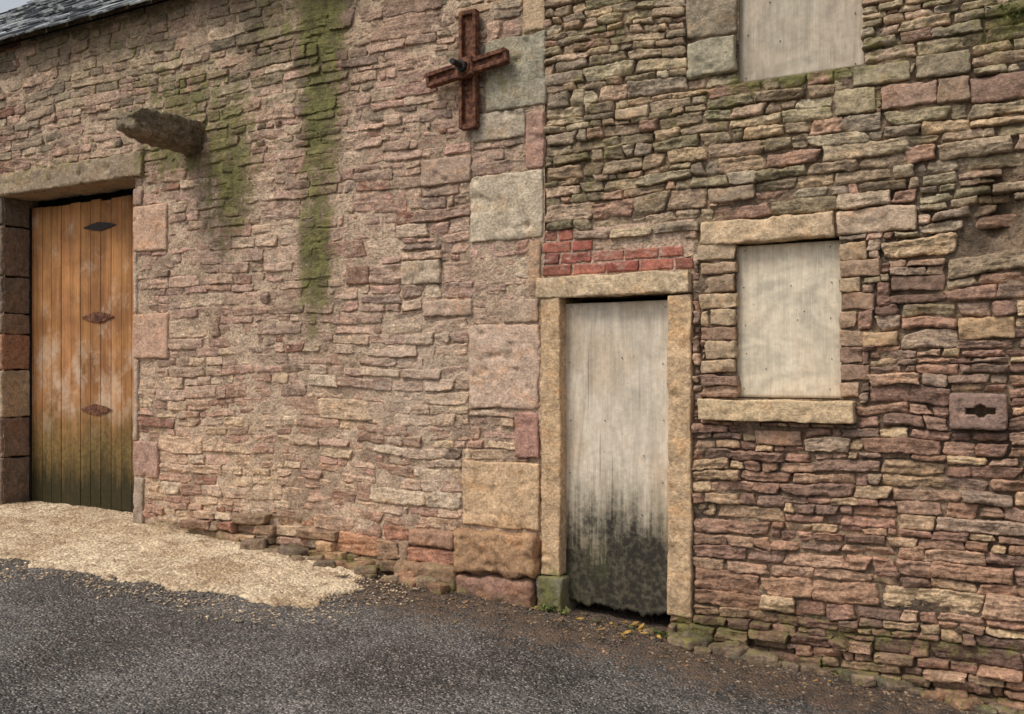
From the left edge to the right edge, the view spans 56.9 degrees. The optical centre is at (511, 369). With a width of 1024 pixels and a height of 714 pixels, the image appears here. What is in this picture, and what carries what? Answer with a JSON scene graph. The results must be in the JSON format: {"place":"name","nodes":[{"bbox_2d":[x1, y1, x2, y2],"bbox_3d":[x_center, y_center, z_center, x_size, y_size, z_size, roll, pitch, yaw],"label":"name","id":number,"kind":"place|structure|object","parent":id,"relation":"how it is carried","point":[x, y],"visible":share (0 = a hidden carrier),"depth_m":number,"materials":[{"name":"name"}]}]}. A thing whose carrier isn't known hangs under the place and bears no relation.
{"place":"outdoors","nodes":[
{"label":"outdoors","id":0,"kind":"place"},
{"bbox_2d":[0,0,44,14],"label":"sky","id":1,"kind":"structure","parent":0,"point":[5,5],"materials":[{"name":"white"}]},
{"bbox_2d":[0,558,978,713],"bbox_3d":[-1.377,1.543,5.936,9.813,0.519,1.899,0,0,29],"label":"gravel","id":2,"kind":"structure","parent":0,"point":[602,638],"depth_m":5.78,"materials":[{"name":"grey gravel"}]},
{"bbox_2d":[0,558,979,713],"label":"asphalt road","id":3,"kind":"structure","parent":0,"point":[66,647],"depth_m":4.97,"materials":[{"name":"grey asphalt"}]},
{"bbox_2d":[0,501,364,607],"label":"concrete apron","id":4,"kind":"object","parent":3,"relation":"on","point":[105,544],"visible":0.78,"depth_m":6.81,"materials":[{"name":"beige concrete"}]},
{"bbox_2d":[197,542,901,698],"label":"fallen leaves","id":5,"kind":"object","parent":3,"relation":"on","point":[640,627],"visible":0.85,"depth_m":5.76,"materials":[{"name":"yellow plant"}]},
{"bbox_2d":[240,538,1023,713],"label":"loose rubble","id":6,"kind":"object","parent":3,"relation":"on","point":[701,643],"visible":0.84,"depth_m":5.42,"materials":[{"name":"stone"}]},
{"bbox_2d":[537,603,836,672],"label":"grass tufts","id":7,"kind":"object","parent":3,"relation":"on","point":[567,609],"visible":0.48,"depth_m":6.01,"materials":[{"name":"green plant"}]},
{"bbox_3d":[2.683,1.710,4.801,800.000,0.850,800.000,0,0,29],"label":"ground","id":8,"kind":"structure","parent":0,"visible":0},
{"bbox_2d":[0,0,547,608],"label":"stone barn","id":9,"kind":"structure","parent":8,"relation":"on","point":[296,300],"depth_m":7.27,"materials":[{"name":"stone"}]},
{"bbox_2d":[24,195,135,512],"bbox_3d":[-3.926,-0.144,8.838,1.996,2.885,0.041,0,0,29],"label":"plank door","id":10,"kind":"structure","parent":9,"relation":"in","point":[80,457],"depth_m":8.88,"materials":[{"name":"brown wood"}]},
{"bbox_2d":[115,108,205,154],"bbox_3d":[-2.737,-1.894,7.526,0.285,0.283,0.868,0,0,29],"label":"stone corbel","id":11,"kind":"object","parent":9,"relation":"attached to","point":[162,130],"visible":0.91,"depth_m":7.38,"materials":[{"name":"stone"}]},
{"bbox_2d":[425,8,510,130],"bbox_3d":[-0.336,-2.031,6.319,0.649,0.804,0.244,0,0,29],"label":"iron cross wall anchor","id":12,"kind":"object","parent":9,"relation":"attached to","point":[468,66],"visible":1,"depth_m":6.38,"materials":[{"name":"brown metal"}]},
{"bbox_2d":[535,0,1023,710],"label":"stone cottage","id":13,"kind":"structure","parent":8,"relation":"on","point":[781,288],"depth_m":5.41,"materials":[{"name":"brown stone"}]},
{"bbox_2d":[986,0,1023,26],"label":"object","id":14,"kind":"object","parent":13,"relation":"attached to","point":[1011,16],"depth_m":4.84,"materials":[{"name":"green plant"}]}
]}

